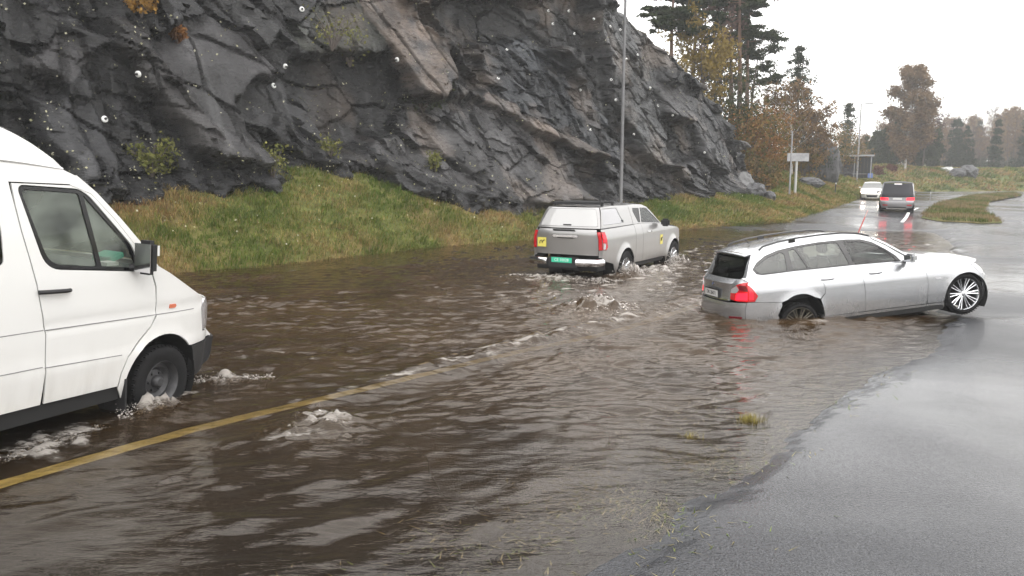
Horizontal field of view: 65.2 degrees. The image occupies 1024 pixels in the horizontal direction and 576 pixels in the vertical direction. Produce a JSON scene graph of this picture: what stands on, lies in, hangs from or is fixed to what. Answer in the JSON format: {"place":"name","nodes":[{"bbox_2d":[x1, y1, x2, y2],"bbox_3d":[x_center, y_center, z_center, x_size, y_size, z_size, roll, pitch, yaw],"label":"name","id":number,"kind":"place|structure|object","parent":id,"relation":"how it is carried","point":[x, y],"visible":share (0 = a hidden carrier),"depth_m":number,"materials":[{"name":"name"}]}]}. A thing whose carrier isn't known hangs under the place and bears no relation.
{"place":"outdoors","nodes":[
{"label":"outdoors","id":0,"kind":"place"},
{"bbox_2d":[0,0,750,217],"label":"rock cutting","id":1,"kind":"object","parent":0,"point":[559,62],"visible":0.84,"depth_m":29.25,"materials":[{"name":"grey stone"}]},
{"bbox_2d":[123,0,158,17],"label":"rock shrub","id":2,"kind":"object","parent":1,"relation":"on","point":[140,5],"visible":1,"depth_m":21.27,"materials":[{"name":"orange plant"}]},
{"bbox_2d":[125,131,180,183],"bbox_3d":[-9.731,-3.549,21.695,1.494,1.430,1.725,4,9,28],"label":"rock shrub","id":3,"kind":"object","parent":1,"relation":"on","point":[152,170],"visible":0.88,"depth_m":21.52,"materials":[{"name":"green plant"}]},
{"bbox_2d":[168,24,188,43],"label":"rock shrub","id":4,"kind":"object","parent":1,"relation":"on","point":[178,35],"visible":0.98,"depth_m":22.32,"materials":[{"name":"orange plant"}]},
{"bbox_2d":[262,141,292,177],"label":"rock shrub","id":5,"kind":"object","parent":1,"relation":"on","point":[272,171],"visible":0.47,"depth_m":23.80,"materials":[{"name":"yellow plant"}]},
{"bbox_2d":[315,132,342,158],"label":"rock shrub","id":6,"kind":"object","parent":1,"relation":"on","point":[330,148],"visible":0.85,"depth_m":26.46,"materials":[{"name":"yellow plant"}]},
{"bbox_2d":[303,1,368,50],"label":"rock shrub","id":7,"kind":"object","parent":1,"relation":"on","point":[328,37],"visible":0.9,"depth_m":27.78,"materials":[{"name":"green plant"}]},
{"bbox_2d":[337,16,368,66],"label":"rock shrub","id":8,"kind":"object","parent":1,"relation":"on","point":[348,62],"visible":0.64,"depth_m":28.82,"materials":[{"name":"green plant"}]},
{"bbox_2d":[399,68,456,114],"bbox_3d":[-3.324,-7.527,30.545,2.386,1.893,1.582,0,8,0],"label":"rock shrub","id":9,"kind":"object","parent":1,"relation":"on","point":[423,107],"visible":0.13,"depth_m":30.50,"materials":[{"name":"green plant"}]},
{"bbox_2d":[424,150,445,170],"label":"rock shrub","id":10,"kind":"object","parent":1,"relation":"on","point":[434,159],"visible":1,"depth_m":29.70,"materials":[{"name":"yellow plant"}]},
{"bbox_2d":[657,0,744,113],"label":"birch tree","id":11,"kind":"object","parent":1,"relation":"on","point":[713,62],"visible":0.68,"depth_m":50.16,"materials":[{"name":"yellow plant"}]},
{"bbox_2d":[687,52,767,132],"bbox_3d":[13.119,-11.882,52.617,6.759,7.054,6.198,0,8,0],"label":"green bush","id":12,"kind":"object","parent":1,"relation":"on","point":[729,100],"visible":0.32,"depth_m":52.13,"materials":[{"name":"grey plant"}]},
{"bbox_2d":[0,191,1023,575],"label":"road","id":13,"kind":"structure","parent":0,"point":[918,471],"depth_m":5.83,"materials":[{"name":"grey asphalt"}]},
{"bbox_2d":[0,126,212,430],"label":"van","id":14,"kind":"object","parent":13,"relation":"on","point":[80,329],"visible":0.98,"depth_m":6.71,"materials":[{"name":"white paint"}]},
{"bbox_2d":[92,250,123,260],"bbox_3d":[-3.638,-0.286,7.203,0.220,0.050,0.160,7,24,18],"label":"folder","id":15,"kind":"object","parent":14,"relation":"on","point":[106,255],"visible":0.89,"depth_m":7.17,"materials":[{"name":"teal"}]},
{"bbox_2d":[100,261,118,265],"bbox_3d":[-3.549,-0.217,7.019,0.120,0.030,0.130,7,7,18],"label":"paper","id":16,"kind":"object","parent":14,"relation":"in","point":[108,263],"visible":0.86,"depth_m":6.99,"materials":[{"name":"white paper"}]},
{"bbox_2d":[0,389,365,488],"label":"line","id":17,"kind":"object","parent":13,"relation":"on","point":[85,459],"visible":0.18,"depth_m":6.71,"materials":[{"name":"yellow paint"}]},
{"bbox_2d":[1,230,958,514],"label":"flood water","id":18,"kind":"structure","parent":13,"relation":"on","point":[437,320],"depth_m":11.48,"materials":[{"name":"brown liquid"}]},
{"bbox_2d":[0,425,104,463],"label":"splash","id":19,"kind":"object","parent":18,"relation":"on","point":[101,428],"visible":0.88,"depth_m":6.34,"materials":[{"name":"grey liquid"}]},
{"bbox_2d":[110,403,172,419],"bbox_3d":[-3.365,1.073,7.263,0.282,0.131,0.514,2,8,16],"label":"splash","id":20,"kind":"object","parent":18,"relation":"on","point":[149,407],"visible":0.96,"depth_m":7.21,"materials":[{"name":"grey liquid"}]},
{"bbox_2d":[194,373,274,382],"bbox_3d":[-2.931,0.933,8.462,0.822,0.096,0.405,-3,8,-22],"label":"splash","id":21,"kind":"object","parent":18,"relation":"on","point":[230,377],"visible":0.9,"depth_m":8.46,"materials":[{"name":"grey liquid"}]},
{"bbox_2d":[500,273,616,282],"bbox_3d":[0.966,-0.220,17.375,2.650,0.082,1.248,5,9,29],"label":"splash","id":22,"kind":"object","parent":18,"relation":"on","point":[578,278],"visible":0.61,"depth_m":17.02,"materials":[{"name":"grey liquid"}]},
{"bbox_2d":[612,262,638,274],"bbox_3d":[2.689,-0.466,18.169,0.621,0.360,1.074,4,9,27],"label":"splash","id":23,"kind":"object","parent":18,"relation":"on","point":[625,268],"visible":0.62,"depth_m":17.86,"materials":[{"name":"grey liquid"}]},
{"bbox_2d":[659,252,686,264],"bbox_3d":[4.246,-0.789,20.700,0.635,0.345,1.050,6,10,37],"label":"splash","id":24,"kind":"object","parent":18,"relation":"on","point":[671,261],"visible":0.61,"depth_m":20.44,"materials":[{"name":"grey liquid"}]},
{"bbox_2d":[674,430,703,440],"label":"grass tuft","id":25,"kind":"object","parent":18,"relation":"on","point":[689,436],"visible":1,"depth_m":6.66,"materials":[{"name":"plant"}]},
{"bbox_2d":[735,410,767,425],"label":"grass tuft","id":26,"kind":"object","parent":18,"relation":"on","point":[754,420],"visible":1,"depth_m":7.07,"materials":[{"name":"plant"}]},
{"bbox_2d":[529,197,678,273],"bbox_3d":[2.507,-1.304,19.783,2.220,2.004,5.553,5,10,31],"label":"pickup truck","id":27,"kind":"object","parent":13,"relation":"on","point":[599,235],"visible":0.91,"depth_m":17.95,"materials":[{"name":"grey paint"}]},
{"bbox_2d":[701,230,987,320],"bbox_3d":[5.437,-0.170,13.259,4.544,1.640,2.170,-7,7,-8],"label":"estate car","id":28,"kind":"object","parent":13,"relation":"on","point":[859,275],"visible":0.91,"depth_m":12.49,"materials":[{"name":"silver metal"}]},
{"bbox_2d":[859,182,881,199],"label":"hatchback","id":29,"kind":"object","parent":13,"relation":"on","point":[869,189],"visible":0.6,"depth_m":65.78,"materials":[{"name":"white metal"}]},
{"bbox_2d":[877,181,916,211],"bbox_3d":[23.037,-5.510,47.942,2.160,1.753,4.826,4,8,24],"label":"estate car","id":30,"kind":"object","parent":13,"relation":"on","point":[891,195],"visible":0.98,"depth_m":45.93,"materials":[{"name":"grey metal"}]},
{"bbox_2d":[921,196,1009,223],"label":"traffic island","id":31,"kind":"structure","parent":13,"relation":"on","point":[956,220],"depth_m":39.74,"materials":[{"name":"soil"}]},
{"bbox_2d":[43,148,1023,272],"bbox_3d":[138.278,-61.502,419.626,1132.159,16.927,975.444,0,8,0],"label":"ground","id":32,"kind":"structure","parent":0,"point":[262,243],"depth_m":23.94,"materials":[{"name":"green plant"}]},
{"bbox_2d":[0,0,839,255],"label":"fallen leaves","id":33,"kind":"object","parent":32,"relation":"on","point":[293,129],"visible":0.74,"depth_m":23.18,"materials":[{"name":"plant"}]},
{"bbox_2d":[203,217,790,270],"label":"bank edge grass","id":34,"kind":"structure","parent":32,"relation":"on","point":[756,221],"depth_m":35.60,"materials":[{"name":"green plant"}]},
{"bbox_2d":[619,0,626,202],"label":"street lamp","id":35,"kind":"object","parent":32,"relation":"on","point":[622,117],"visible":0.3,"depth_m":34.72,"materials":[{"name":"metal"}]},
{"bbox_2d":[635,0,709,56],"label":"pine tree","id":36,"kind":"object","parent":32,"relation":"on","point":[666,16],"visible":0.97,"depth_m":49.50,"materials":[{"name":"green plant"}]},
{"bbox_2d":[664,0,728,76],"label":"pine tree","id":37,"kind":"object","parent":32,"relation":"on","point":[706,3],"visible":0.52,"depth_m":51.45,"materials":[{"name":"green plant"}]},
{"bbox_2d":[674,5,733,92],"bbox_3d":[14.242,-18.449,59.143,5.322,11.220,5.488,0,8,0],"label":"birch tree","id":38,"kind":"object","parent":32,"relation":"on","point":[697,49],"visible":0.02,"depth_m":59.18,"materials":[{"name":"yellow plant"}]},
{"bbox_2d":[692,1,749,100],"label":"birch tree","id":39,"kind":"object","parent":32,"relation":"on","point":[728,7],"visible":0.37,"depth_m":55.81,"materials":[{"name":"yellow plant"}]},
{"bbox_2d":[703,49,772,133],"bbox_3d":[14.699,-13.027,55.052,5.820,6.650,5.951,0,8,0],"label":"green bush","id":40,"kind":"object","parent":32,"relation":"on","point":[741,100],"visible":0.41,"depth_m":53.97,"materials":[{"name":"grey plant"}]},
{"bbox_2d":[713,3,763,121],"bbox_3d":[16.272,-17.749,58.230,3.657,12.617,4.082,6,9,35],"label":"pine tree","id":41,"kind":"object","parent":32,"relation":"on","point":[748,20],"visible":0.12,"depth_m":57.74,"materials":[{"name":"green plant"}]},
{"bbox_2d":[711,0,770,137],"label":"pine tree","id":42,"kind":"object","parent":32,"relation":"on","point":[744,5],"visible":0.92,"depth_m":55.05,"materials":[{"name":"green plant"}]},
{"bbox_2d":[737,171,753,185],"bbox_3d":[13.488,-5.925,47.127,1.765,1.875,1.591,1,8,5],"label":"boulder","id":43,"kind":"object","parent":32,"relation":"on","point":[746,178],"visible":0.27,"depth_m":46.73,"materials":[{"name":"grey stone"}]},
{"bbox_2d":[731,0,779,110],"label":"pine tree","id":44,"kind":"object","parent":32,"relation":"on","point":[752,52],"visible":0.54,"depth_m":58.79,"materials":[{"name":"green plant"}]},
{"bbox_2d":[746,182,765,196],"bbox_3d":[14.252,-5.606,46.653,1.270,1.091,2.820,5,9,32],"label":"boulder","id":45,"kind":"object","parent":32,"relation":"on","point":[756,189],"visible":0.64,"depth_m":45.76,"materials":[{"name":"stone"}]},
{"bbox_2d":[724,27,791,104],"bbox_3d":[18.528,-15.287,61.345,5.027,9.000,5.457,7,10,40],"label":"pine tree","id":46,"kind":"object","parent":32,"relation":"on","point":[771,48],"visible":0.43,"depth_m":60.58,"materials":[{"name":"green plant"}]},
{"bbox_2d":[710,73,811,180],"bbox_3d":[15.144,-10.479,52.507,6.182,7.103,6.239,-4,9,-27],"label":"green bush","id":47,"kind":"object","parent":32,"relation":"on","point":[752,134],"visible":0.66,"depth_m":52.00,"materials":[{"name":"grey plant"}]},
{"bbox_2d":[722,101,799,169],"bbox_3d":[16.360,-9.727,54.027,5.576,5.507,6.646,0,8,0],"label":"rusty shrub","id":48,"kind":"object","parent":32,"relation":"on","point":[770,138],"visible":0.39,"depth_m":53.25,"materials":[{"name":"brown plant"}]},
{"bbox_2d":[741,100,782,149],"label":"green bush","id":49,"kind":"object","parent":32,"relation":"on","point":[763,124],"visible":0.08,"depth_m":56.21,"materials":[{"name":"grey plant"}]},
{"bbox_2d":[740,137,786,181],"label":"autumn bush","id":50,"kind":"object","parent":32,"relation":"on","point":[748,161],"visible":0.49,"depth_m":51.83,"materials":[{"name":"brown plant"}]},
{"bbox_2d":[763,191,775,200],"bbox_3d":[14.855,-5.237,46.294,0.825,0.792,1.117,-2,8,-18],"label":"boulder","id":51,"kind":"object","parent":32,"relation":"on","point":[769,194],"visible":0.54,"depth_m":45.85,"materials":[{"name":"stone"}]},
{"bbox_2d":[747,142,792,190],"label":"autumn bush","id":52,"kind":"object","parent":32,"relation":"on","point":[767,183],"visible":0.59,"depth_m":52.31,"materials":[{"name":"brown plant"}]},
{"bbox_2d":[756,99,810,166],"bbox_3d":[18.935,-11.016,56.947,4.005,4.943,6.227,-6,10,-41],"label":"autumn bush","id":53,"kind":"object","parent":32,"relation":"on","point":[779,144],"visible":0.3,"depth_m":56.64,"materials":[{"name":"brown plant"}]},
{"bbox_2d":[750,76,824,173],"bbox_3d":[21.156,-12.329,61.193,5.612,7.770,5.399,6,10,38],"label":"birch tree","id":54,"kind":"object","parent":32,"relation":"on","point":[808,111],"visible":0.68,"depth_m":60.34,"materials":[{"name":"brown plant"}]},
{"bbox_2d":[788,131,792,193],"bbox_3d":[17.566,-7.708,50.413,0.139,4.306,0.139,3,8,22],"label":"pole","id":55,"kind":"object","parent":32,"relation":"on","point":[790,163],"visible":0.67,"depth_m":50.36,"materials":[{"name":"metal"}]},
{"bbox_2d":[772,143,809,171],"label":"autumn bush","id":56,"kind":"object","parent":32,"relation":"on","point":[788,165],"visible":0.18,"depth_m":61.99,"materials":[{"name":"brown plant"}]},
{"bbox_2d":[787,153,808,192],"bbox_3d":[18.315,-7.204,51.468,1.400,2.907,0.210,0,8,0],"label":"road sign","id":57,"kind":"object","parent":32,"relation":"on","point":[796,157],"visible":0.9,"depth_m":51.23,"materials":[{"name":"grey metal"}]},
{"bbox_2d":[770,45,842,170],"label":"spruce tree","id":58,"kind":"object","parent":32,"relation":"on","point":[798,60],"visible":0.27,"depth_m":69.83,"materials":[{"name":"green plant"}]},
{"bbox_2d":[799,177,825,187],"bbox_3d":[22.104,-7.784,59.418,2.747,0.934,1.405,-1,8,-9],"label":"boulder","id":59,"kind":"object","parent":32,"relation":"on","point":[815,182],"visible":0.52,"depth_m":58.99,"materials":[{"name":"stone"}]},
{"bbox_2d":[782,100,843,176],"bbox_3d":[24.281,-11.933,64.903,4.646,6.726,4.723,0,8,0],"label":"birch tree","id":60,"kind":"object","parent":32,"relation":"on","point":[814,119],"visible":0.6,"depth_m":64.39,"materials":[{"name":"brown plant"}]},
{"bbox_2d":[786,125,841,178],"bbox_3d":[24.028,-10.903,65.210,5.118,4.827,4.636,0,8,0],"label":"autumn bush","id":61,"kind":"object","parent":32,"relation":"on","point":[817,158],"visible":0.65,"depth_m":64.80,"materials":[{"name":"brown plant"}]},
{"bbox_2d":[798,135,842,182],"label":"boulder","id":62,"kind":"object","parent":32,"relation":"on","point":[830,174],"visible":0.19,"depth_m":71.59,"materials":[{"name":"stone"}]},
{"bbox_2d":[839,168,853,176],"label":"boulder","id":63,"kind":"object","parent":32,"relation":"on","point":[848,171],"visible":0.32,"depth_m":88.40,"materials":[{"name":"stone"}]},
{"bbox_2d":[833,103,864,167],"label":"spruce tree","id":64,"kind":"object","parent":32,"relation":"on","point":[848,109],"visible":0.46,"depth_m":90.12,"materials":[{"name":"green plant"}]},
{"bbox_2d":[832,122,873,171],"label":"autumn bush","id":65,"kind":"object","parent":32,"relation":"on","point":[848,151],"visible":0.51,"depth_m":86.12,"materials":[{"name":"brown plant"}]},
{"bbox_2d":[836,130,876,170],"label":"autumn bush","id":66,"kind":"object","parent":32,"relation":"on","point":[856,150],"visible":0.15,"depth_m":93.66,"materials":[{"name":"brown plant"}]},
{"bbox_2d":[843,155,874,177],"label":"bus shelter","id":67,"kind":"object","parent":32,"relation":"on","point":[865,171],"visible":0.69,"depth_m":88.38,"materials":[{"name":"grey"}]},
{"bbox_2d":[858,133,870,154],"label":"tree","id":68,"kind":"object","parent":32,"relation":"on","point":[864,136],"visible":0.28,"depth_m":134.28,"materials":[{"name":"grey plant"}]},
{"bbox_2d":[856,103,873,180],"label":"street lamp","id":69,"kind":"object","parent":32,"relation":"on","point":[859,140],"visible":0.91,"depth_m":86.60,"materials":[{"name":"metal"}]},
{"bbox_2d":[864,129,887,163],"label":"pine tree","id":70,"kind":"object","parent":32,"relation":"on","point":[872,143],"visible":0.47,"depth_m":115.82,"materials":[{"name":"green plant"}]},
{"bbox_2d":[872,165,885,174],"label":"red bush","id":71,"kind":"object","parent":32,"relation":"on","point":[878,170],"visible":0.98,"depth_m":96.74,"materials":[{"name":"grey plant"}]},
{"bbox_2d":[876,126,906,164],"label":"pine tree","id":72,"kind":"object","parent":32,"relation":"on","point":[886,156],"visible":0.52,"depth_m":110.09,"materials":[{"name":"green plant"}]},
{"bbox_2d":[886,164,897,170],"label":"red bush","id":73,"kind":"object","parent":32,"relation":"on","point":[890,167],"visible":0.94,"depth_m":99.70,"materials":[{"name":"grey plant"}]},
{"bbox_2d":[765,154,1023,199],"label":"grass","id":74,"kind":"structure","parent":32,"relation":"on","point":[854,183],"depth_m":98.64,"materials":[{"name":"green plant"}]},
{"bbox_2d":[878,61,944,168],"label":"birch tree","id":75,"kind":"object","parent":32,"relation":"on","point":[921,105],"visible":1,"depth_m":101.29,"materials":[{"name":"brown plant"}]},
{"bbox_2d":[910,125,939,165],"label":"pine tree","id":76,"kind":"object","parent":32,"relation":"on","point":[928,154],"visible":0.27,"depth_m":111.47,"materials":[{"name":"green plant"}]},
{"bbox_2d":[909,93,950,165],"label":"birch tree","id":77,"kind":"object","parent":32,"relation":"on","point":[940,125],"visible":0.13,"depth_m":108.12,"materials":[{"name":"brown plant"}]},
{"bbox_2d":[925,126,945,166],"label":"pine tree","id":78,"kind":"object","parent":32,"relation":"on","point":[938,151],"visible":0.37,"depth_m":115.28,"materials":[{"name":"green plant"}]},
{"bbox_2d":[937,122,951,165],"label":"tree","id":79,"kind":"object","parent":32,"relation":"on","point":[945,134],"visible":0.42,"depth_m":124.14,"materials":[{"name":"brown plant"}]},
{"bbox_2d":[941,116,965,131],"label":"tree","id":80,"kind":"object","parent":32,"relation":"on","point":[948,120],"visible":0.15,"depth_m":188.71,"materials":[{"name":"brown plant"}]},
{"bbox_2d":[949,168,965,177],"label":"boulder","id":81,"kind":"object","parent":32,"relation":"on","point":[956,172],"visible":0.78,"depth_m":101.52,"materials":[{"name":"stone"}]},
{"bbox_2d":[941,118,974,166],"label":"spruce tree","id":82,"kind":"object","parent":32,"relation":"on","point":[956,133],"visible":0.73,"depth_m":131.91,"materials":[{"name":"green plant"}]},
{"bbox_2d":[952,125,979,166],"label":"tree","id":83,"kind":"object","parent":32,"relation":"on","point":[966,156],"visible":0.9,"depth_m":124.67,"materials":[{"name":"green plant"}]},
{"bbox_2d":[960,165,978,178],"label":"boulder","id":84,"kind":"object","parent":32,"relation":"on","point":[972,171],"visible":0.58,"depth_m":101.49,"materials":[{"name":"stone"}]},
{"bbox_2d":[958,116,988,160],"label":"tree","id":85,"kind":"object","parent":32,"relation":"on","point":[979,128],"visible":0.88,"depth_m":124.47,"materials":[{"name":"plant"}]},
{"bbox_2d":[962,113,984,130],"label":"tree","id":86,"kind":"object","parent":32,"relation":"on","point":[975,122],"visible":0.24,"depth_m":193.28,"materials":[{"name":"grey plant"}]},
{"bbox_2d":[971,120,986,161],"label":"tree","id":87,"kind":"object","parent":32,"relation":"on","point":[980,122],"visible":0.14,"depth_m":179.10,"materials":[{"name":"brown plant"}]},
{"bbox_2d":[971,125,988,157],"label":"tree","id":88,"kind":"object","parent":32,"relation":"on","point":[975,139],"visible":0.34,"depth_m":148.17,"materials":[{"name":"brown plant"}]},
{"bbox_2d":[971,132,989,163],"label":"tree","id":89,"kind":"object","parent":32,"relation":"on","point":[981,134],"visible":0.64,"depth_m":135.86,"materials":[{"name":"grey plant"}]},
{"bbox_2d":[971,125,991,166],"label":"tree","id":90,"kind":"object","parent":32,"relation":"on","point":[982,145],"visible":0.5,"depth_m":146.56,"materials":[{"name":"plant"}]},
{"bbox_2d":[975,149,987,166],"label":"tree","id":91,"kind":"object","parent":32,"relation":"on","point":[981,162],"visible":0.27,"depth_m":152.37,"materials":[{"name":"grey plant"}]},
{"bbox_2d":[978,135,993,161],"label":"tree","id":92,"kind":"object","parent":32,"relation":"on","point":[988,146],"visible":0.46,"depth_m":127.23,"materials":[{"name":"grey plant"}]},
{"bbox_2d":[983,115,993,132],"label":"tree","id":93,"kind":"object","parent":32,"relation":"on","point":[990,121],"visible":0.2,"depth_m":190.40,"materials":[{"name":"plant"}]},
{"bbox_2d":[980,135,1004,166],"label":"tree","id":94,"kind":"object","parent":32,"relation":"on","point":[994,160],"visible":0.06,"depth_m":143.91,"materials":[{"name":"green plant"}]},
{"bbox_2d":[984,119,1005,167],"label":"spruce tree","id":95,"kind":"object","parent":32,"relation":"on","point":[995,150],"visible":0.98,"depth_m":117.97,"materials":[{"name":"green plant"}]},
{"bbox_2d":[983,105,1007,160],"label":"tree","id":96,"kind":"object","parent":32,"relation":"on","point":[992,109],"visible":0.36,"depth_m":194.16,"materials":[{"name":"brown plant"}]},
{"bbox_2d":[985,121,1010,156],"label":"tree","id":97,"kind":"object","parent":32,"relation":"on","point":[992,128],"visible":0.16,"depth_m":156.26,"materials":[{"name":"grey plant"}]},
{"bbox_2d":[992,137,1010,161],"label":"tree","id":98,"kind":"object","parent":32,"relation":"on","point":[1003,145],"visible":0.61,"depth_m":119.58,"materials":[{"name":"green plant"}]},
{"bbox_2d":[987,110,1023,165],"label":"tree","id":99,"kind":"object","parent":32,"relation":"on","point":[1007,111],"visible":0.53,"depth_m":136.26,"materials":[{"name":"plant"}]},
{"bbox_2d":[990,104,1022,166],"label":"tree","id":100,"kind":"object","parent":32,"relation":"on","point":[997,116],"visible":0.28,"depth_m":160.16,"materials":[{"name":"brown plant"}]},
{"bbox_2d":[993,106,1023,163],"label":"tree","id":101,"kind":"object","parent":32,"relation":"on","point":[1009,132],"visible":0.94,"depth_m":127.43,"materials":[{"name":"plant"}]},
{"bbox_2d":[1006,126,1023,166],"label":"tree","id":102,"kind":"object","parent":32,"relation":"on","point":[1019,162],"visible":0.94,"depth_m":125.63,"materials":[{"name":"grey plant"}]},
{"bbox_2d":[1009,124,1023,154],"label":"tree","id":103,"kind":"object","parent":32,"relation":"on","point":[1016,140],"visible":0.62,"depth_m":128.05,"materials":[{"name":"plant"}]},
{"bbox_2d":[1010,128,1023,160],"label":"tree","id":104,"kind":"object","parent":32,"relation":"on","point":[1015,151],"visible":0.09,"depth_m":141.92,"materials":[{"name":"brown plant"}]},
{"bbox_2d":[276,362,915,575],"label":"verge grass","id":105,"kind":"structure","parent":0,"point":[618,505],"depth_m":5.57,"materials":[{"name":"plant"}]},
{"bbox_2d":[617,0,1023,160],"label":"sky","id":106,"kind":"structure","parent":0,"point":[973,49],"materials":[{"name":"white"}]},
{"bbox_2d":[917,191,1022,221],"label":"island grass","id":107,"kind":"structure","parent":0,"point":[979,202],"depth_m":47.38,"materials":[{"name":"green plant"}]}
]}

